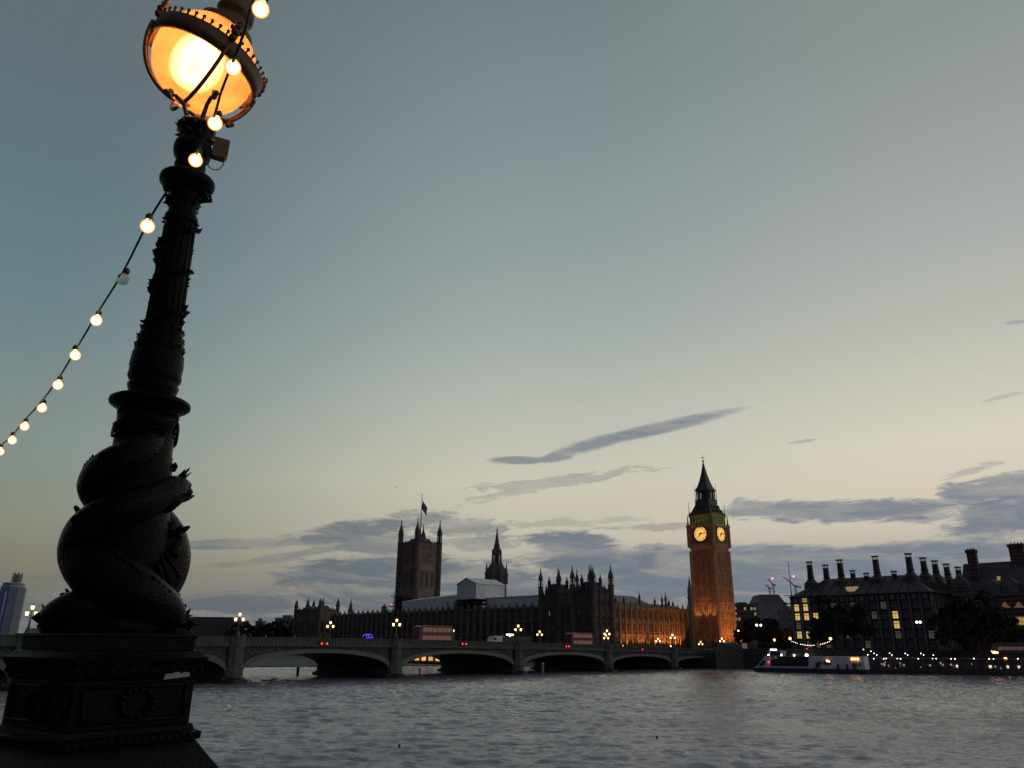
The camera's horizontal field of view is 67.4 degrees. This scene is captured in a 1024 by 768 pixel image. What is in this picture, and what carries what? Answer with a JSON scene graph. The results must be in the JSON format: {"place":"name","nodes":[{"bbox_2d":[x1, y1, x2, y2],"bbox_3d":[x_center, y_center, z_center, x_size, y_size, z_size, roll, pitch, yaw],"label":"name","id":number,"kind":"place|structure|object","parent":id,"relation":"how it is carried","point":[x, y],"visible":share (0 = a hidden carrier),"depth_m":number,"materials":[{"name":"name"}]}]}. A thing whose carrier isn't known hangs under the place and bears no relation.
{"place":"outdoors","nodes":[
{"label":"outdoors","id":0,"kind":"place"},
{"bbox_2d":[0,573,26,633],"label":"glass tower","id":1,"kind":"structure","parent":0,"point":[12,596],"depth_m":1630.68,"materials":[{"name":"glass"}]},
{"bbox_2d":[190,605,242,636],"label":"dark hipped block","id":2,"kind":"structure","parent":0,"point":[212,626],"depth_m":610.08,"materials":[{"name":"grey"}]},
{"bbox_2d":[224,625,242,636],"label":"plane tree","id":3,"kind":"object","parent":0,"point":[229,632],"visible":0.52,"depth_m":528.85,"materials":[{"name":"green plant"}]},
{"bbox_2d":[233,620,255,636],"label":"plane tree","id":4,"kind":"object","parent":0,"point":[246,624],"visible":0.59,"depth_m":529.66,"materials":[{"name":"green plant"}]},
{"bbox_2d":[249,623,271,636],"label":"plane tree","id":5,"kind":"object","parent":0,"point":[261,626],"visible":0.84,"depth_m":529.13,"materials":[{"name":"green plant"}]},
{"bbox_2d":[258,620,286,636],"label":"plane tree","id":6,"kind":"object","parent":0,"point":[272,628],"visible":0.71,"depth_m":529.85,"materials":[{"name":"green plant"}]},
{"bbox_2d":[245,654,533,667],"bbox_3d":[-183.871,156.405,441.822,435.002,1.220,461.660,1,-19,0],"label":"embankment wall","id":7,"kind":"structure","parent":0,"point":[292,660],"depth_m":278.47,"materials":[{"name":"grey stone"}]},
{"bbox_2d":[329,600,537,660],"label":"palace river front","id":8,"kind":"structure","parent":7,"relation":"on","point":[476,624],"depth_m":404.26,"materials":[{"name":"stone"}]},
{"bbox_2d":[402,594,482,611],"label":"sheeted long roof","id":9,"kind":"structure","parent":8,"relation":"on","point":[440,602],"depth_m":419.49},
{"bbox_2d":[476,623,479,631],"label":"window","id":10,"kind":"structure","parent":8,"relation":"in","point":[477,624],"depth_m":386.12,"materials":[{"name":"glass"}]},
{"bbox_2d":[456,578,505,608],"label":"sheeted roof box","id":11,"kind":"object","parent":8,"relation":"on","point":[479,591],"visible":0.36,"depth_m":402.05,"materials":[{"name":"white plastic"}]},
{"bbox_2d":[483,623,486,631],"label":"window","id":12,"kind":"structure","parent":8,"relation":"in","point":[484,624],"depth_m":382.50,"materials":[{"name":"glass"}]},
{"bbox_2d":[490,622,493,631],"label":"window","id":13,"kind":"structure","parent":8,"relation":"in","point":[491,623],"depth_m":378.97,"materials":[{"name":"glass"}]},
{"bbox_2d":[497,622,500,631],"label":"window","id":14,"kind":"structure","parent":8,"relation":"in","point":[498,623],"depth_m":375.38,"materials":[{"name":"glass"}]},
{"bbox_2d":[504,622,507,631],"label":"window","id":15,"kind":"structure","parent":8,"relation":"in","point":[505,623],"depth_m":371.78,"materials":[{"name":"glass"}]},
{"bbox_2d":[485,593,537,607],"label":"sheeted flat roof","id":16,"kind":"structure","parent":8,"relation":"on","point":[528,600],"depth_m":384.28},
{"bbox_2d":[511,622,514,631],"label":"window","id":17,"kind":"structure","parent":8,"relation":"in","point":[512,623],"depth_m":368.39,"materials":[{"name":"glass"}]},
{"bbox_2d":[526,622,530,631],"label":"window","id":18,"kind":"structure","parent":8,"relation":"in","point":[528,624],"depth_m":360.96,"materials":[{"name":"glass"}]},
{"bbox_2d":[534,621,537,631],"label":"window","id":19,"kind":"structure","parent":8,"relation":"in","point":[535,622],"depth_m":357.53,"materials":[{"name":"glass"}]},
{"bbox_2d":[614,595,648,603],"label":"hall roof block","id":20,"kind":"structure","parent":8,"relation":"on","point":[633,599],"depth_m":394.65,"materials":[{"name":"metal"}]},
{"bbox_2d":[387,589,417,611],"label":"scaffold stair tower","id":21,"kind":"structure","parent":0,"point":[401,598],"depth_m":448.90,"materials":[{"name":"grey metal"}]},
{"bbox_2d":[0,666,1023,767],"bbox_3d":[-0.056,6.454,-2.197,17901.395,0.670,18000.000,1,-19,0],"label":"river","id":22,"kind":"structure","parent":0,"point":[287,717],"depth_m":75.05,"materials":[{"name":"grey liquid"}]},
{"bbox_2d":[407,656,440,663],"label":"restaurant boat","id":23,"kind":"object","parent":22,"relation":"on","point":[428,660],"visible":0.02,"depth_m":281.29,"materials":[{"name":"black paint"}]},
{"bbox_2d":[753,642,870,673],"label":"passenger boat","id":24,"kind":"object","parent":22,"relation":"on","point":[770,662],"visible":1,"depth_m":220.03,"materials":[{"name":"white paint"}]},
{"bbox_2d":[867,657,1023,675],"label":"floating pier","id":25,"kind":"structure","parent":22,"relation":"on","point":[967,666],"depth_m":217.35,"materials":[{"name":"black paint"}]},
{"bbox_2d":[0,0,1023,632],"label":"sky","id":26,"kind":"structure","parent":0,"point":[519,268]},
{"bbox_2d":[538,565,615,644],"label":"palace pavilion","id":27,"kind":"structure","parent":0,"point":[576,606],"depth_m":343.54,"materials":[{"name":"stone"}]},
{"bbox_2d":[550,615,553,625],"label":"window","id":28,"kind":"structure","parent":27,"relation":"in","point":[551,616],"depth_m":350.32,"materials":[{"name":"glass"}]},
{"bbox_2d":[550,631,553,640],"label":"window","id":29,"kind":"structure","parent":27,"relation":"in","point":[551,632],"depth_m":348.19,"materials":[{"name":"glass"}]},
{"bbox_2d":[577,615,580,624],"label":"window","id":30,"kind":"structure","parent":27,"relation":"in","point":[578,616],"depth_m":338.88,"materials":[{"name":"glass"}]},
{"bbox_2d":[586,614,590,624],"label":"window","id":31,"kind":"structure","parent":27,"relation":"in","point":[587,615],"depth_m":335.18,"materials":[{"name":"glass"}]},
{"bbox_2d":[783,575,800,593],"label":"tower crane","id":32,"kind":"object","parent":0,"point":[793,584],"visible":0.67,"depth_m":596.91,"materials":[{"name":"grey metal"}]},
{"bbox_2d":[679,649,938,668],"bbox_3d":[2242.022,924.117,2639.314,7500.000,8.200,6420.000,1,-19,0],"label":"ground","id":33,"kind":"structure","parent":0,"point":[706,662],"depth_m":260.12,"materials":[{"name":"grey stone"}]},
{"bbox_2d":[255,618,266,628],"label":"little flats","id":34,"kind":"structure","parent":33,"relation":"on","point":[260,620],"depth_m":611.10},
{"bbox_2d":[273,615,292,634],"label":"stepped flats","id":35,"kind":"structure","parent":33,"relation":"on","point":[287,620],"depth_m":592.52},
{"bbox_2d":[276,621,292,637],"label":"plane tree","id":36,"kind":"object","parent":33,"relation":"on","point":[285,631],"visible":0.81,"depth_m":529.60,"materials":[{"name":"green plant"}]},
{"bbox_2d":[292,597,339,637],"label":"pinnacled pavilion","id":37,"kind":"structure","parent":33,"relation":"on","point":[313,620],"depth_m":504.27,"materials":[{"name":"stone"}]},
{"bbox_2d":[348,597,352,612],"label":"lantern spire","id":38,"kind":"structure","parent":33,"relation":"on","point":[350,608],"depth_m":522.69,"materials":[{"name":"stone"}]},
{"bbox_2d":[0,633,712,690],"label":"arch bridge","id":39,"kind":"structure","parent":33,"relation":"on","point":[230,659],"depth_m":172.01,"materials":[{"name":"concrete"}]},
{"bbox_2d":[24,603,37,632],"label":"bridge lamp","id":40,"kind":"object","parent":39,"relation":"on","point":[28,628],"visible":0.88,"depth_m":116.56,"materials":[{"name":"brown"}]},
{"bbox_2d":[235,611,244,635],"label":"bridge lamp","id":41,"kind":"object","parent":39,"relation":"on","point":[238,631],"visible":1,"depth_m":140.77,"materials":[{"name":"brown"}]},
{"bbox_2d":[327,621,333,637],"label":"bridge lamp","id":42,"kind":"object","parent":39,"relation":"on","point":[329,635],"visible":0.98,"depth_m":183.70,"materials":[{"name":"brown"}]},
{"bbox_2d":[392,618,400,638],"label":"bridge lamp","id":43,"kind":"object","parent":39,"relation":"on","point":[395,636],"visible":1,"depth_m":166.94,"materials":[{"name":"brown"}]},
{"bbox_2d":[412,625,453,640],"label":"double decker bus","id":44,"kind":"object","parent":39,"relation":"on","point":[426,632],"visible":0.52,"depth_m":181.22,"materials":[{"name":"red metal"}]},
{"bbox_2d":[487,636,502,641],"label":"white van","id":45,"kind":"object","parent":39,"relation":"on","point":[495,638],"visible":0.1,"depth_m":196.85,"materials":[{"name":"paint"}]},
{"bbox_2d":[503,634,530,642],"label":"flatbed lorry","id":46,"kind":"object","parent":39,"relation":"on","point":[509,638],"visible":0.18,"depth_m":201.81,"materials":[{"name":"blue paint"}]},
{"bbox_2d":[515,624,521,641],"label":"bridge lamp","id":47,"kind":"object","parent":39,"relation":"on","point":[518,640],"visible":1,"depth_m":194.84,"materials":[{"name":"brown"}]},
{"bbox_2d":[564,633,593,644],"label":"double decker bus","id":48,"kind":"object","parent":39,"relation":"on","point":[579,638],"visible":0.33,"depth_m":220.99,"materials":[{"name":"brown metal"}]},
{"bbox_2d":[394,494,442,611],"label":"square tower","id":49,"kind":"structure","parent":33,"relation":"on","point":[419,560],"depth_m":600.66,"materials":[{"name":"stone"}]},
{"bbox_2d":[401,571,404,586],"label":"window","id":50,"kind":"structure","parent":49,"relation":"in","point":[403,572],"depth_m":600.81,"materials":[{"name":"glass"}]},
{"bbox_2d":[405,570,407,586],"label":"window","id":51,"kind":"structure","parent":49,"relation":"in","point":[406,580],"depth_m":597.15,"materials":[{"name":"glass"}]},
{"bbox_2d":[409,570,411,586],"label":"window","id":52,"kind":"structure","parent":49,"relation":"in","point":[410,575],"depth_m":593.74,"materials":[{"name":"glass"}]},
{"bbox_2d":[420,570,423,586],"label":"window","id":53,"kind":"structure","parent":49,"relation":"in","point":[421,571],"depth_m":593.59,"materials":[{"name":"glass"}]},
{"bbox_2d":[422,500,426,515],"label":"flag","id":54,"kind":"object","parent":49,"relation":"attached to","point":[424,508],"visible":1,"depth_m":622.35,"materials":[{"name":"fabric"}]},
{"bbox_2d":[425,570,428,586],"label":"window","id":55,"kind":"structure","parent":49,"relation":"in","point":[427,572],"depth_m":596.79,"materials":[{"name":"glass"}]},
{"bbox_2d":[430,571,433,587],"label":"window","id":56,"kind":"structure","parent":49,"relation":"in","point":[432,572],"depth_m":600.00,"materials":[{"name":"glass"}]},
{"bbox_2d":[484,529,507,596],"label":"central spire","id":57,"kind":"structure","parent":33,"relation":"on","point":[495,570],"depth_m":523.02,"materials":[{"name":"stone"}]},
{"bbox_2d":[614,594,690,648],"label":"palace lit front","id":58,"kind":"object","parent":33,"relation":"on","point":[639,623],"visible":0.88,"depth_m":359.62,"materials":[{"name":"stone"}]},
{"bbox_2d":[687,578,694,648],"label":"slender turret","id":59,"kind":"object","parent":33,"relation":"on","point":[690,604],"visible":0.79,"depth_m":411.30,"materials":[{"name":"brown stone"}]},
{"bbox_2d":[686,457,752,648],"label":"clock tower","id":60,"kind":"structure","parent":33,"relation":"on","point":[709,546],"depth_m":374.52,"materials":[{"name":"stone"}]},
{"bbox_2d":[717,642,741,647],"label":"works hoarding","id":61,"kind":"object","parent":33,"relation":"on","point":[727,645],"visible":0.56,"depth_m":280.57,"materials":[{"name":"wood"}]},
{"bbox_2d":[733,626,750,642],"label":"plane tree","id":62,"kind":"object","parent":33,"relation":"on","point":[740,637],"visible":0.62,"depth_m":332.17,"materials":[{"name":"green plant"}]},
{"bbox_2d":[735,602,756,642],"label":"brown office","id":63,"kind":"structure","parent":33,"relation":"on","point":[743,611],"depth_m":499.20,"materials":[{"name":"brown"}]},
{"bbox_2d":[741,642,750,648],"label":"poster kiosk","id":64,"kind":"object","parent":33,"relation":"on","point":[746,645],"visible":0.76,"depth_m":268.23,"materials":[{"name":"black paint"}]},
{"bbox_2d":[742,617,778,648],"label":"plane tree","id":65,"kind":"object","parent":33,"relation":"on","point":[767,629],"visible":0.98,"depth_m":326.12,"materials":[{"name":"green plant"}]},
{"bbox_2d":[747,594,786,621],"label":"wrapped tower","id":66,"kind":"structure","parent":33,"relation":"on","point":[768,606],"depth_m":577.81,"materials":[{"name":"fabric"}]},
{"bbox_2d":[751,625,793,648],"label":"street block","id":67,"kind":"structure","parent":33,"relation":"on","point":[755,644],"depth_m":360.20,"materials":[{"name":"brown"}]},
{"bbox_2d":[771,626,791,648],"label":"plane tree","id":68,"kind":"object","parent":33,"relation":"on","point":[781,636],"visible":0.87,"depth_m":340.78,"materials":[{"name":"green plant"}]},
{"bbox_2d":[777,606,791,628],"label":"grey side block","id":69,"kind":"structure","parent":33,"relation":"on","point":[784,618],"depth_m":464.11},
{"bbox_2d":[807,617,836,648],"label":"plane tree","id":70,"kind":"object","parent":33,"relation":"on","point":[815,626],"visible":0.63,"depth_m":257.54,"materials":[{"name":"green plant"}]},
{"bbox_2d":[813,593,876,649],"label":"plane tree","id":71,"kind":"object","parent":33,"relation":"on","point":[845,619],"visible":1,"depth_m":253.30,"materials":[{"name":"green plant"}]},
{"bbox_2d":[712,648,1023,668],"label":"embankment wall","id":72,"kind":"structure","parent":33,"relation":"on","point":[728,658],"depth_m":242.34,"materials":[{"name":"stone"}]},
{"bbox_2d":[782,553,968,650],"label":"chimneyed office","id":73,"kind":"structure","parent":33,"relation":"on","point":[900,605],"depth_m":299.51,"materials":[{"name":"brown metal"}]},
{"bbox_2d":[846,586,858,591],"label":"roof window","id":74,"kind":"structure","parent":73,"relation":"in","point":[849,589],"depth_m":308.25,"materials":[{"name":"brown glass"}]},
{"bbox_2d":[871,612,876,618],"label":"window","id":75,"kind":"structure","parent":73,"relation":"in","point":[874,614],"depth_m":297.75,"materials":[{"name":"beige"}]},
{"bbox_2d":[873,621,878,628],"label":"window","id":76,"kind":"structure","parent":73,"relation":"in","point":[875,623],"depth_m":296.59,"materials":[{"name":"black glass"}]},
{"bbox_2d":[875,641,880,647],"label":"window","id":77,"kind":"structure","parent":73,"relation":"in","point":[878,643],"depth_m":294.28,"materials":[{"name":"black glass"}]},
{"bbox_2d":[880,602,885,608],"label":"window","id":78,"kind":"structure","parent":73,"relation":"in","point":[883,604],"depth_m":296.15,"materials":[{"name":"beige glass"}]},
{"bbox_2d":[882,611,887,618],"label":"window","id":79,"kind":"structure","parent":73,"relation":"in","point":[884,614],"depth_m":295.03,"materials":[{"name":"black glass"}]},
{"bbox_2d":[883,621,888,627],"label":"window","id":80,"kind":"structure","parent":73,"relation":"in","point":[886,625],"depth_m":293.88,"materials":[{"name":"black glass"}]},
{"bbox_2d":[885,631,890,637],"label":"window","id":81,"kind":"structure","parent":73,"relation":"in","point":[887,633],"depth_m":292.74,"materials":[{"name":"black glass"}]},
{"bbox_2d":[886,641,891,647],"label":"window","id":82,"kind":"structure","parent":73,"relation":"in","point":[888,643],"depth_m":291.63,"materials":[{"name":"black glass"}]},
{"bbox_2d":[891,601,896,608],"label":"window","id":83,"kind":"structure","parent":73,"relation":"in","point":[893,603],"depth_m":293.49,"materials":[{"name":"black glass"}]},
{"bbox_2d":[892,611,897,617],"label":"window","id":84,"kind":"structure","parent":73,"relation":"in","point":[895,614],"depth_m":292.35,"materials":[{"name":"yellow glass"}]},
{"bbox_2d":[894,621,899,627],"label":"window","id":85,"kind":"structure","parent":73,"relation":"in","point":[896,623],"depth_m":291.21,"materials":[{"name":"yellow glass"}]},
{"bbox_2d":[895,631,900,637],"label":"window","id":86,"kind":"structure","parent":73,"relation":"in","point":[898,634],"depth_m":290.07,"materials":[{"name":"beige glass"}]},
{"bbox_2d":[897,641,902,647],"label":"window","id":87,"kind":"structure","parent":73,"relation":"in","point":[899,643],"depth_m":288.87,"materials":[{"name":"black glass"}]},
{"bbox_2d":[902,601,907,607],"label":"window","id":88,"kind":"structure","parent":73,"relation":"in","point":[904,603],"depth_m":290.71,"materials":[{"name":"black glass"}]},
{"bbox_2d":[903,611,908,617],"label":"window","id":89,"kind":"structure","parent":73,"relation":"in","point":[906,614],"depth_m":289.58,"materials":[{"name":"black glass"}]},
{"bbox_2d":[905,621,910,627],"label":"window","id":90,"kind":"structure","parent":73,"relation":"in","point":[907,623],"depth_m":288.38,"materials":[{"name":"black glass"}]},
{"bbox_2d":[906,631,911,637],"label":"window","id":91,"kind":"structure","parent":73,"relation":"in","point":[909,634],"depth_m":287.29,"materials":[{"name":"black glass"}]},
{"bbox_2d":[907,641,913,648],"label":"window","id":92,"kind":"structure","parent":73,"relation":"in","point":[910,643],"depth_m":286.10,"materials":[{"name":"black glass"}]},
{"bbox_2d":[912,601,918,607],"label":"window","id":93,"kind":"structure","parent":73,"relation":"in","point":[915,603],"depth_m":287.99,"materials":[{"name":"black glass"}]},
{"bbox_2d":[914,611,919,617],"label":"window","id":94,"kind":"structure","parent":73,"relation":"in","point":[917,614],"depth_m":286.83,"materials":[{"name":"black glass"}]},
{"bbox_2d":[917,631,922,637],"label":"window","id":95,"kind":"structure","parent":73,"relation":"in","point":[918,632],"depth_m":284.60,"materials":[{"name":"black glass"}]},
{"bbox_2d":[919,641,924,648],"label":"window","id":96,"kind":"structure","parent":73,"relation":"in","point":[920,644],"depth_m":283.39,"materials":[{"name":"black glass"}]},
{"bbox_2d":[923,600,929,607],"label":"window","id":97,"kind":"structure","parent":73,"relation":"in","point":[926,602],"depth_m":285.30,"materials":[{"name":"black glass"}]},
{"bbox_2d":[925,610,930,617],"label":"window","id":98,"kind":"structure","parent":73,"relation":"in","point":[928,612],"depth_m":284.22,"materials":[{"name":"black glass"}]},
{"bbox_2d":[928,631,934,637],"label":"window","id":99,"kind":"structure","parent":73,"relation":"in","point":[931,633],"depth_m":281.83,"materials":[{"name":"beige glass"}]},
{"bbox_2d":[930,641,936,648],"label":"window","id":100,"kind":"structure","parent":73,"relation":"in","point":[933,643],"depth_m":280.60,"materials":[{"name":"black glass"}]},
{"bbox_2d":[949,542,1023,650],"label":"banded brick building","id":101,"kind":"structure","parent":33,"relation":"on","point":[1002,583],"depth_m":291.04,"materials":[{"name":"stone"}]},
{"bbox_2d":[1016,617,1023,624],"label":"window","id":102,"kind":"structure","parent":101,"relation":"in","point":[1021,619],"depth_m":279.57,"materials":[{"name":"yellow glass"}]},
{"bbox_2d":[989,615,1023,643],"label":"plane tree","id":103,"kind":"object","parent":33,"relation":"on","point":[1013,634],"visible":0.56,"depth_m":230.58,"materials":[{"name":"green plant"}]},
{"bbox_2d":[925,613,964,652],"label":"plane tree","id":104,"kind":"object","parent":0,"point":[948,626],"visible":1,"depth_m":223.90,"materials":[{"name":"green plant"}]},
{"bbox_2d":[937,590,1010,652],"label":"plane tree","id":105,"kind":"object","parent":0,"point":[978,617],"visible":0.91,"depth_m":224.78,"materials":[{"name":"green plant"}]},
{"bbox_2d":[991,643,1023,654],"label":"embankment bus","id":106,"kind":"object","parent":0,"point":[1001,648],"visible":0.98,"depth_m":222.86,"materials":[{"name":"brown"}]},
{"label":"river wall","id":107,"kind":"object","parent":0,"visible":0},
{"bbox_2d":[0,0,267,767],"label":"fish lamp","id":108,"kind":"object","parent":107,"relation":"on","point":[105,663],"visible":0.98,"depth_m":4.05,"materials":[{"name":"metal"}]},
{"bbox_2d":[0,191,167,454],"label":"festoon string","id":109,"kind":"object","parent":108,"relation":"hanging from","point":[147,224],"visible":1,"depth_m":5.90,"materials":[{"name":"white glass"}]},
{"bbox_2d":[188,0,269,167],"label":"festoon string","id":110,"kind":"object","parent":108,"relation":"hanging from","point":[259,9],"visible":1,"depth_m":4.05,"materials":[{"name":"black paint"}]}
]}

